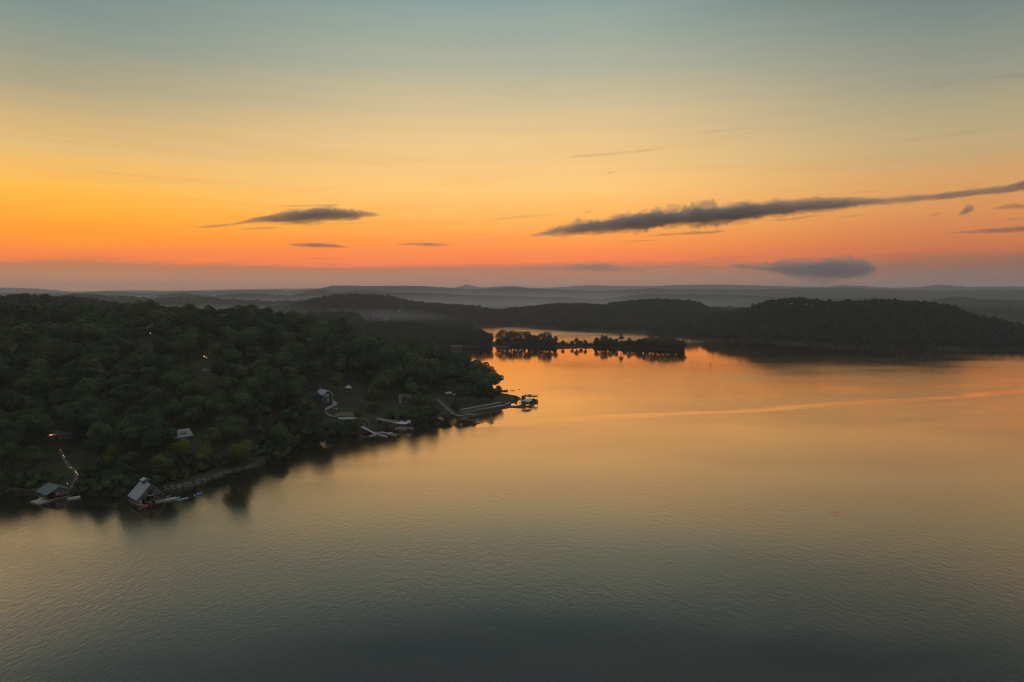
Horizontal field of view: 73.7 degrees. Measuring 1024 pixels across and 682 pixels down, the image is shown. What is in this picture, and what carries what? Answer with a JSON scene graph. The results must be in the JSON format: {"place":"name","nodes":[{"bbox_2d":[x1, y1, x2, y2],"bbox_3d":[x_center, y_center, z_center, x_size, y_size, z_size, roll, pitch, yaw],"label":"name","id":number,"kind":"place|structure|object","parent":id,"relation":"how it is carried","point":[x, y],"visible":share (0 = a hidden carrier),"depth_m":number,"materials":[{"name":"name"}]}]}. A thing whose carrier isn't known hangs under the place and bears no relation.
{"place":"outdoors","nodes":[
{"label":"outdoors","id":0,"kind":"place"},
{"bbox_2d":[0,326,1023,681],"bbox_3d":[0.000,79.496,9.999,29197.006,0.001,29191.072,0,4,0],"label":"lake","id":1,"kind":"structure","parent":0,"point":[734,510],"depth_m":220.54,"materials":[{"name":"liquid"}]},
{"bbox_2d":[36,482,71,500],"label":"boathouse","id":2,"kind":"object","parent":1,"relation":"on","point":[50,489],"visible":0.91,"depth_m":266.82,"materials":[{"name":"green metal"}]},
{"bbox_2d":[128,477,164,505],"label":"boathouse","id":3,"kind":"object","parent":1,"relation":"on","point":[143,489],"visible":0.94,"depth_m":261.10,"materials":[{"name":"grey metal"}]},
{"bbox_2d":[0,300,1023,494],"bbox_3d":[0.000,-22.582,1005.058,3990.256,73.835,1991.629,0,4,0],"label":"ground","id":4,"kind":"structure","parent":0,"point":[76,455],"depth_m":432.17,"materials":[{"name":"plant"}]},
{"bbox_2d":[0,425,22,467],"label":"broadleaf tree","id":5,"kind":"object","parent":4,"relation":"on","point":[3,438],"visible":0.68,"depth_m":296.56,"materials":[{"name":"green plant"}]},
{"bbox_2d":[0,389,23,413],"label":"broadleaf tree","id":6,"kind":"object","parent":4,"relation":"on","point":[12,399],"visible":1,"depth_m":336.16,"materials":[{"name":"green plant"}]},
{"bbox_2d":[0,442,25,466],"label":"broadleaf tree","id":7,"kind":"object","parent":4,"relation":"on","point":[6,449],"visible":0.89,"depth_m":289.04,"materials":[{"name":"green plant"}]},
{"bbox_2d":[0,366,27,389],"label":"broadleaf tree","id":8,"kind":"object","parent":4,"relation":"on","point":[8,375],"visible":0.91,"depth_m":366.11,"materials":[{"name":"green plant"}]},
{"bbox_2d":[0,421,27,464],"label":"broadleaf tree","id":9,"kind":"object","parent":4,"relation":"on","point":[14,430],"visible":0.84,"depth_m":299.58,"materials":[{"name":"green plant"}]},
{"bbox_2d":[15,373,35,393],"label":"broadleaf tree","id":10,"kind":"object","parent":4,"relation":"on","point":[24,382],"visible":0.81,"depth_m":353.24,"materials":[{"name":"green plant"}]},
{"bbox_2d":[12,343,44,369],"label":"broadleaf tree","id":11,"kind":"object","parent":4,"relation":"on","point":[28,352],"visible":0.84,"depth_m":383.20,"materials":[{"name":"green plant"}]},
{"bbox_2d":[15,445,49,474],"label":"broadleaf tree","id":12,"kind":"object","parent":4,"relation":"on","point":[39,453],"visible":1,"depth_m":286.17,"materials":[{"name":"green plant"}]},
{"bbox_2d":[16,407,52,440],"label":"broadleaf tree","id":13,"kind":"object","parent":4,"relation":"on","point":[37,409],"visible":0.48,"depth_m":324.21,"materials":[{"name":"green plant"}]},
{"bbox_2d":[15,411,56,445],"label":"broadleaf tree","id":14,"kind":"object","parent":4,"relation":"on","point":[44,425],"visible":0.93,"depth_m":313.32,"materials":[{"name":"green plant"}]},
{"bbox_2d":[24,393,47,432],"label":"broadleaf tree","id":15,"kind":"object","parent":4,"relation":"on","point":[35,402],"visible":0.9,"depth_m":329.64,"materials":[{"name":"green plant"}]},
{"bbox_2d":[25,358,50,373],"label":"broadleaf tree","id":16,"kind":"object","parent":4,"relation":"on","point":[32,365],"visible":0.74,"depth_m":380.10,"materials":[{"name":"green plant"}]},
{"bbox_2d":[23,368,52,387],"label":"broadleaf tree","id":17,"kind":"object","parent":4,"relation":"on","point":[38,373],"visible":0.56,"depth_m":359.63,"materials":[{"name":"green plant"}]},
{"bbox_2d":[33,338,60,366],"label":"broadleaf tree","id":18,"kind":"object","parent":4,"relation":"on","point":[42,344],"visible":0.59,"depth_m":418.49,"materials":[{"name":"green plant"}]},
{"bbox_2d":[33,370,68,405],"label":"broadleaf tree","id":19,"kind":"object","parent":4,"relation":"on","point":[55,377],"visible":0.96,"depth_m":358.47,"materials":[{"name":"green plant"}]},
{"bbox_2d":[47,429,75,439],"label":"house","id":20,"kind":"structure","parent":4,"relation":"on","point":[58,434],"depth_m":329.12,"materials":[{"name":"stone"}]},
{"bbox_2d":[55,346,76,363],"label":"broadleaf tree","id":21,"kind":"object","parent":4,"relation":"on","point":[67,355],"visible":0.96,"depth_m":403.52,"materials":[{"name":"green plant"}]},
{"bbox_2d":[59,449,77,487],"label":"footpath","id":22,"kind":"structure","parent":4,"relation":"on","point":[68,466],"depth_m":298.53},
{"bbox_2d":[55,386,82,406],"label":"broadleaf tree","id":23,"kind":"object","parent":4,"relation":"on","point":[71,392],"visible":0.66,"depth_m":338.78,"materials":[{"name":"green plant"}]},
{"bbox_2d":[58,342,83,357],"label":"broadleaf tree","id":24,"kind":"object","parent":4,"relation":"on","point":[77,345],"visible":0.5,"depth_m":414.86,"materials":[{"name":"green plant"}]},
{"bbox_2d":[56,405,95,442],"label":"broadleaf tree","id":25,"kind":"object","parent":4,"relation":"on","point":[72,420],"visible":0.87,"depth_m":314.47,"materials":[{"name":"green plant"}]},
{"bbox_2d":[69,394,102,430],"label":"broadleaf tree","id":26,"kind":"object","parent":4,"relation":"on","point":[84,400],"visible":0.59,"depth_m":332.05,"materials":[{"name":"green plant"}]},
{"bbox_2d":[73,377,103,396],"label":"broadleaf tree","id":27,"kind":"object","parent":4,"relation":"on","point":[96,388],"visible":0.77,"depth_m":360.14,"materials":[{"name":"green plant"}]},
{"bbox_2d":[78,353,101,369],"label":"broadleaf tree","id":28,"kind":"object","parent":4,"relation":"on","point":[85,360],"visible":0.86,"depth_m":392.71,"materials":[{"name":"green plant"}]},
{"bbox_2d":[79,458,105,475],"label":"broadleaf tree","id":29,"kind":"object","parent":4,"relation":"on","point":[88,464],"visible":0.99,"depth_m":278.69,"materials":[{"name":"green plant"}]},
{"bbox_2d":[81,435,108,459],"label":"broadleaf tree","id":30,"kind":"object","parent":4,"relation":"on","point":[93,442],"visible":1,"depth_m":292.32,"materials":[{"name":"green plant"}]},
{"bbox_2d":[86,421,112,458],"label":"broadleaf tree","id":31,"kind":"object","parent":4,"relation":"on","point":[99,428],"visible":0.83,"depth_m":299.47,"materials":[{"name":"green plant"}]},
{"bbox_2d":[87,412,115,429],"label":"broadleaf tree","id":32,"kind":"object","parent":4,"relation":"on","point":[101,417],"visible":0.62,"depth_m":317.44,"materials":[{"name":"green plant"}]},
{"bbox_2d":[86,337,122,374],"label":"broadleaf tree","id":33,"kind":"object","parent":4,"relation":"on","point":[96,347],"visible":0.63,"depth_m":408.16,"materials":[{"name":"green plant"}]},
{"bbox_2d":[93,444,117,467],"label":"broadleaf tree","id":34,"kind":"object","parent":4,"relation":"on","point":[109,455],"visible":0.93,"depth_m":295.43,"materials":[{"name":"green plant"}]},
{"bbox_2d":[94,345,121,377],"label":"broadleaf tree","id":35,"kind":"object","parent":4,"relation":"on","point":[112,359],"visible":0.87,"depth_m":403.52,"materials":[{"name":"green plant"}]},
{"bbox_2d":[114,456,128,473],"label":"shore tree","id":36,"kind":"object","parent":4,"relation":"on","point":[121,463],"visible":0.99,"depth_m":281.84,"materials":[{"name":"green plant"}]},
{"bbox_2d":[111,373,135,385],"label":"broadleaf tree","id":37,"kind":"object","parent":4,"relation":"on","point":[124,379],"visible":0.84,"depth_m":373.94,"materials":[{"name":"green plant"}]},
{"bbox_2d":[112,384,140,408],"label":"broadleaf tree","id":38,"kind":"object","parent":4,"relation":"on","point":[118,395],"visible":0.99,"depth_m":356.03,"materials":[{"name":"green plant"}]},
{"bbox_2d":[110,415,148,464],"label":"broadleaf tree","id":39,"kind":"object","parent":4,"relation":"on","point":[130,436],"visible":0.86,"depth_m":297.12,"materials":[{"name":"green plant"}]},
{"bbox_2d":[121,450,140,474],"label":"broadleaf tree","id":40,"kind":"object","parent":4,"relation":"on","point":[133,457],"visible":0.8,"depth_m":289.69,"materials":[{"name":"green plant"}]},
{"bbox_2d":[121,405,143,418],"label":"broadleaf tree","id":41,"kind":"object","parent":4,"relation":"on","point":[134,409],"visible":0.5,"depth_m":333.82,"materials":[{"name":"green plant"}]},
{"bbox_2d":[124,350,149,380],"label":"broadleaf tree","id":42,"kind":"object","parent":4,"relation":"on","point":[134,359],"visible":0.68,"depth_m":406.06,"materials":[{"name":"green plant"}]},
{"bbox_2d":[132,377,153,403],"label":"broadleaf tree","id":43,"kind":"object","parent":4,"relation":"on","point":[144,382],"visible":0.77,"depth_m":372.94,"materials":[{"name":"green plant"}]},
{"bbox_2d":[136,358,156,374],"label":"broadleaf tree","id":44,"kind":"object","parent":4,"relation":"on","point":[147,363],"visible":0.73,"depth_m":402.12,"materials":[{"name":"green plant"}]},
{"bbox_2d":[138,418,168,457],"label":"broadleaf tree","id":45,"kind":"object","parent":4,"relation":"on","point":[149,421],"visible":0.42,"depth_m":305.61,"materials":[{"name":"green plant"}]},
{"bbox_2d":[141,386,173,405],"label":"broadleaf tree","id":46,"kind":"object","parent":4,"relation":"on","point":[149,399],"visible":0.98,"depth_m":354.37,"materials":[{"name":"green plant"}]},
{"bbox_2d":[139,425,177,455],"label":"broadleaf tree","id":47,"kind":"object","parent":4,"relation":"on","point":[159,437],"visible":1,"depth_m":293.48,"materials":[{"name":"green plant"}]},
{"bbox_2d":[150,456,173,475],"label":"shore tree","id":48,"kind":"object","parent":4,"relation":"on","point":[161,469],"visible":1,"depth_m":281.58,"materials":[{"name":"green plant"}]},
{"bbox_2d":[163,398,183,426],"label":"broadleaf tree","id":49,"kind":"object","parent":4,"relation":"on","point":[176,405],"visible":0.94,"depth_m":344.90,"materials":[{"name":"green plant"}]},
{"bbox_2d":[167,338,187,354],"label":"broadleaf tree","id":50,"kind":"object","parent":4,"relation":"on","point":[177,343],"visible":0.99,"depth_m":435.10,"materials":[{"name":"green plant"}]},
{"bbox_2d":[160,364,195,402],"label":"broadleaf tree","id":51,"kind":"object","parent":4,"relation":"on","point":[175,374],"visible":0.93,"depth_m":364.42,"materials":[{"name":"green plant"}]},
{"bbox_2d":[168,438,191,462],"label":"broadleaf tree","id":52,"kind":"object","parent":4,"relation":"on","point":[178,453],"visible":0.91,"depth_m":304.54,"materials":[{"name":"green plant"}]},
{"bbox_2d":[171,428,193,443],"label":"cottage","id":53,"kind":"structure","parent":4,"relation":"on","point":[187,433],"depth_m":333.11,"materials":[{"name":"grey"}]},
{"bbox_2d":[179,451,196,475],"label":"shore tree","id":54,"kind":"object","parent":4,"relation":"on","point":[189,458],"visible":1,"depth_m":292.69,"materials":[{"name":"green plant"}]},
{"bbox_2d":[174,379,203,397],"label":"broadleaf tree","id":55,"kind":"object","parent":4,"relation":"on","point":[186,387],"visible":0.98,"depth_m":362.96,"materials":[{"name":"green plant"}]},
{"bbox_2d":[181,408,201,431],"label":"broadleaf tree","id":56,"kind":"object","parent":4,"relation":"on","point":[191,414],"visible":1,"depth_m":343.94,"materials":[{"name":"green plant"}]},
{"bbox_2d":[0,293,383,338],"bbox_3d":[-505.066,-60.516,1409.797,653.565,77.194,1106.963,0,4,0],"label":"valley forest","id":57,"kind":"object","parent":4,"relation":"on","point":[335,301],"visible":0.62,"depth_m":1685.66,"materials":[{"name":"plant"}]},
{"bbox_2d":[181,394,208,424],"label":"broadleaf tree","id":58,"kind":"object","parent":4,"relation":"on","point":[187,401],"visible":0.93,"depth_m":353.32,"materials":[{"name":"green plant"}]},
{"bbox_2d":[196,440,212,462],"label":"broadleaf tree","id":59,"kind":"object","parent":4,"relation":"on","point":[206,449],"visible":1,"depth_m":305.09,"materials":[{"name":"green plant"}]},
{"bbox_2d":[197,333,214,355],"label":"broadleaf tree","id":60,"kind":"object","parent":4,"relation":"on","point":[209,338],"visible":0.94,"depth_m":459.34,"materials":[{"name":"green plant"}]},
{"bbox_2d":[164,463,257,489],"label":"rocks","id":61,"kind":"object","parent":4,"relation":"on","point":[205,479],"visible":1,"depth_m":290.87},
{"bbox_2d":[201,427,226,453],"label":"broadleaf tree","id":62,"kind":"object","parent":4,"relation":"on","point":[211,433],"visible":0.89,"depth_m":321.32,"materials":[{"name":"green plant"}]},
{"bbox_2d":[205,393,229,416],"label":"broadleaf tree","id":63,"kind":"object","parent":4,"relation":"on","point":[222,406],"visible":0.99,"depth_m":356.85,"materials":[{"name":"green plant"}]},
{"bbox_2d":[209,357,233,385],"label":"broadleaf tree","id":64,"kind":"object","parent":4,"relation":"on","point":[218,363],"visible":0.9,"depth_m":412.56,"materials":[{"name":"green plant"}]},
{"bbox_2d":[216,376,238,391],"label":"broadleaf tree","id":65,"kind":"object","parent":4,"relation":"on","point":[225,380],"visible":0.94,"depth_m":396.31,"materials":[{"name":"green plant"}]},
{"bbox_2d":[218,328,239,343],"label":"broadleaf tree","id":66,"kind":"object","parent":4,"relation":"on","point":[232,337],"visible":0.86,"depth_m":460.93,"materials":[{"name":"green plant"}]},
{"bbox_2d":[0,400,459,494],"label":"shore brush","id":67,"kind":"object","parent":4,"relation":"on","point":[28,480],"visible":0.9,"depth_m":307.21,"materials":[{"name":"green plant"}]},
{"bbox_2d":[217,345,242,372],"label":"broadleaf tree","id":68,"kind":"object","parent":4,"relation":"on","point":[227,352],"visible":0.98,"depth_m":420.35,"materials":[{"name":"green plant"}]},
{"bbox_2d":[219,415,247,459],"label":"broadleaf tree","id":69,"kind":"object","parent":4,"relation":"on","point":[230,426],"visible":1,"depth_m":312.29,"materials":[{"name":"green plant"}]},
{"bbox_2d":[227,363,249,388],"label":"broadleaf tree","id":70,"kind":"object","parent":4,"relation":"on","point":[239,371],"visible":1,"depth_m":404.28,"materials":[{"name":"green plant"}]},
{"bbox_2d":[228,438,252,467],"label":"broadleaf tree","id":71,"kind":"object","parent":4,"relation":"on","point":[236,448],"visible":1,"depth_m":307.64,"materials":[{"name":"green plant"}]},
{"bbox_2d":[231,389,251,403],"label":"broadleaf tree","id":72,"kind":"object","parent":4,"relation":"on","point":[238,398],"visible":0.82,"depth_m":366.39,"materials":[{"name":"green plant"}]},
{"bbox_2d":[233,335,249,362],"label":"broadleaf tree","id":73,"kind":"object","parent":4,"relation":"on","point":[243,345],"visible":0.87,"depth_m":454.28,"materials":[{"name":"green plant"}]},
{"bbox_2d":[231,397,260,433],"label":"broadleaf tree","id":74,"kind":"object","parent":4,"relation":"on","point":[252,406],"visible":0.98,"depth_m":355.08,"materials":[{"name":"green plant"}]},
{"bbox_2d":[238,331,258,361],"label":"broadleaf tree","id":75,"kind":"object","parent":4,"relation":"on","point":[253,338],"visible":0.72,"depth_m":460.19,"materials":[{"name":"green plant"}]},
{"bbox_2d":[241,377,260,395],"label":"broadleaf tree","id":76,"kind":"object","parent":4,"relation":"on","point":[252,384],"visible":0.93,"depth_m":393.22,"materials":[{"name":"green plant"}]},
{"bbox_2d":[0,294,503,388],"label":"hillside forest","id":77,"kind":"object","parent":4,"relation":"on","point":[93,321],"visible":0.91,"depth_m":506.19,"materials":[{"name":"green plant"}]},
{"bbox_2d":[246,359,271,379],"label":"broadleaf tree","id":78,"kind":"object","parent":4,"relation":"on","point":[262,365],"visible":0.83,"depth_m":412.90,"materials":[{"name":"green plant"}]},
{"bbox_2d":[251,371,266,389],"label":"broadleaf tree","id":79,"kind":"object","parent":4,"relation":"on","point":[262,376],"visible":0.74,"depth_m":407.13,"materials":[{"name":"green plant"}]},
{"bbox_2d":[254,415,265,442],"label":"broadleaf tree","id":80,"kind":"object","parent":4,"relation":"on","point":[258,432],"visible":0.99,"depth_m":351.44,"materials":[{"name":"green plant"}]},
{"bbox_2d":[258,391,278,404],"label":"broadleaf tree","id":81,"kind":"object","parent":4,"relation":"on","point":[269,397],"visible":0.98,"depth_m":387.64,"materials":[{"name":"green plant"}]},
{"bbox_2d":[265,376,291,407],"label":"broadleaf tree","id":82,"kind":"object","parent":4,"relation":"on","point":[270,384],"visible":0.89,"depth_m":399.79,"materials":[{"name":"green plant"}]},
{"bbox_2d":[269,423,287,446],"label":"broadleaf tree","id":83,"kind":"object","parent":4,"relation":"on","point":[280,429],"visible":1,"depth_m":340.01,"materials":[{"name":"green plant"}]},
{"bbox_2d":[287,373,308,403],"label":"broadleaf tree","id":84,"kind":"object","parent":4,"relation":"on","point":[296,379],"visible":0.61,"depth_m":422.08,"materials":[{"name":"green plant"}]},
{"bbox_2d":[286,358,310,374],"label":"broadleaf tree","id":85,"kind":"object","parent":4,"relation":"on","point":[300,364],"visible":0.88,"depth_m":446.53,"materials":[{"name":"green plant"}]},
{"bbox_2d":[291,402,308,423],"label":"broadleaf tree","id":86,"kind":"object","parent":4,"relation":"on","point":[302,408],"visible":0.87,"depth_m":393.10,"materials":[{"name":"green plant"}]},
{"bbox_2d":[297,395,316,421],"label":"broadleaf tree","id":87,"kind":"object","parent":4,"relation":"on","point":[310,402],"visible":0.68,"depth_m":403.50,"materials":[{"name":"green plant"}]},
{"bbox_2d":[304,336,331,370],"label":"broadleaf tree","id":88,"kind":"object","parent":4,"relation":"on","point":[318,344],"visible":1,"depth_m":481.20,"materials":[{"name":"green plant"}]},
{"bbox_2d":[316,389,332,403],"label":"house","id":89,"kind":"structure","parent":4,"relation":"on","point":[323,397],"depth_m":436.79,"materials":[{"name":"grey"}]},
{"bbox_2d":[315,355,333,377],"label":"broadleaf tree","id":90,"kind":"object","parent":4,"relation":"on","point":[325,360],"visible":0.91,"depth_m":473.38,"materials":[{"name":"green plant"}]},
{"bbox_2d":[329,372,343,395],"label":"broadleaf tree","id":91,"kind":"object","parent":4,"relation":"on","point":[335,378],"visible":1,"depth_m":447.21,"materials":[{"name":"green plant"}]},
{"bbox_2d":[363,386,383,402],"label":"broadleaf tree","id":92,"kind":"object","parent":4,"relation":"on","point":[370,393],"visible":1,"depth_m":434.54,"materials":[{"name":"green plant"}]},
{"bbox_2d":[369,373,391,400],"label":"broadleaf tree","id":93,"kind":"object","parent":4,"relation":"on","point":[383,380],"visible":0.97,"depth_m":454.96,"materials":[{"name":"green plant"}]},
{"bbox_2d":[391,365,408,389],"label":"broadleaf tree","id":94,"kind":"object","parent":4,"relation":"on","point":[401,372],"visible":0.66,"depth_m":485.01,"materials":[{"name":"green plant"}]},
{"bbox_2d":[403,381,420,395],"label":"broadleaf tree","id":95,"kind":"object","parent":4,"relation":"on","point":[413,386],"visible":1,"depth_m":465.22,"materials":[{"name":"green plant"}]},
{"bbox_2d":[403,361,422,376],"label":"broadleaf tree","id":96,"kind":"object","parent":4,"relation":"on","point":[412,372],"visible":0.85,"depth_m":495.31,"materials":[{"name":"green plant"}]},
{"bbox_2d":[344,320,492,345],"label":"headland forest","id":97,"kind":"object","parent":4,"relation":"on","point":[448,334],"visible":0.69,"depth_m":1077.94,"materials":[{"name":"plant"}]},
{"bbox_2d":[409,393,429,411],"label":"broadleaf tree","id":98,"kind":"object","parent":4,"relation":"on","point":[421,399],"visible":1,"depth_m":439.26,"materials":[{"name":"green plant"}]},
{"bbox_2d":[421,366,439,395],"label":"broadleaf tree","id":99,"kind":"object","parent":4,"relation":"on","point":[429,378],"visible":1,"depth_m":484.39,"materials":[{"name":"green plant"}]},
{"bbox_2d":[460,402,500,413],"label":"seawall","id":100,"kind":"object","parent":4,"relation":"on","point":[479,407],"visible":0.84,"depth_m":465.54,"materials":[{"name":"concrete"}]},
{"bbox_2d":[380,294,786,338],"bbox_3d":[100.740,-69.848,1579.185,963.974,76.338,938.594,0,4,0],"label":"shore forest","id":101,"kind":"object","parent":4,"relation":"on","point":[696,312],"visible":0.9,"depth_m":1614.60,"materials":[{"name":"green plant"}]},
{"bbox_2d":[495,339,684,349],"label":"island undergrowth","id":102,"kind":"object","parent":4,"relation":"on","point":[552,343],"visible":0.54,"depth_m":1021.93,"materials":[{"name":"green plant"}]},
{"bbox_2d":[700,296,1023,348],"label":"hill forest","id":103,"kind":"object","parent":4,"relation":"on","point":[1002,333],"visible":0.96,"depth_m":1083.63,"materials":[{"name":"plant"}]},
{"bbox_2d":[0,284,1023,318],"bbox_3d":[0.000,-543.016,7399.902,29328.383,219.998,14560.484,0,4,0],"label":"hills","id":104,"kind":"structure","parent":0,"point":[1004,302],"depth_m":4774.52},
{"bbox_2d":[0,0,1023,291],"label":"sky","id":105,"kind":"structure","parent":0,"point":[158,145],"materials":[{"name":"orange"}]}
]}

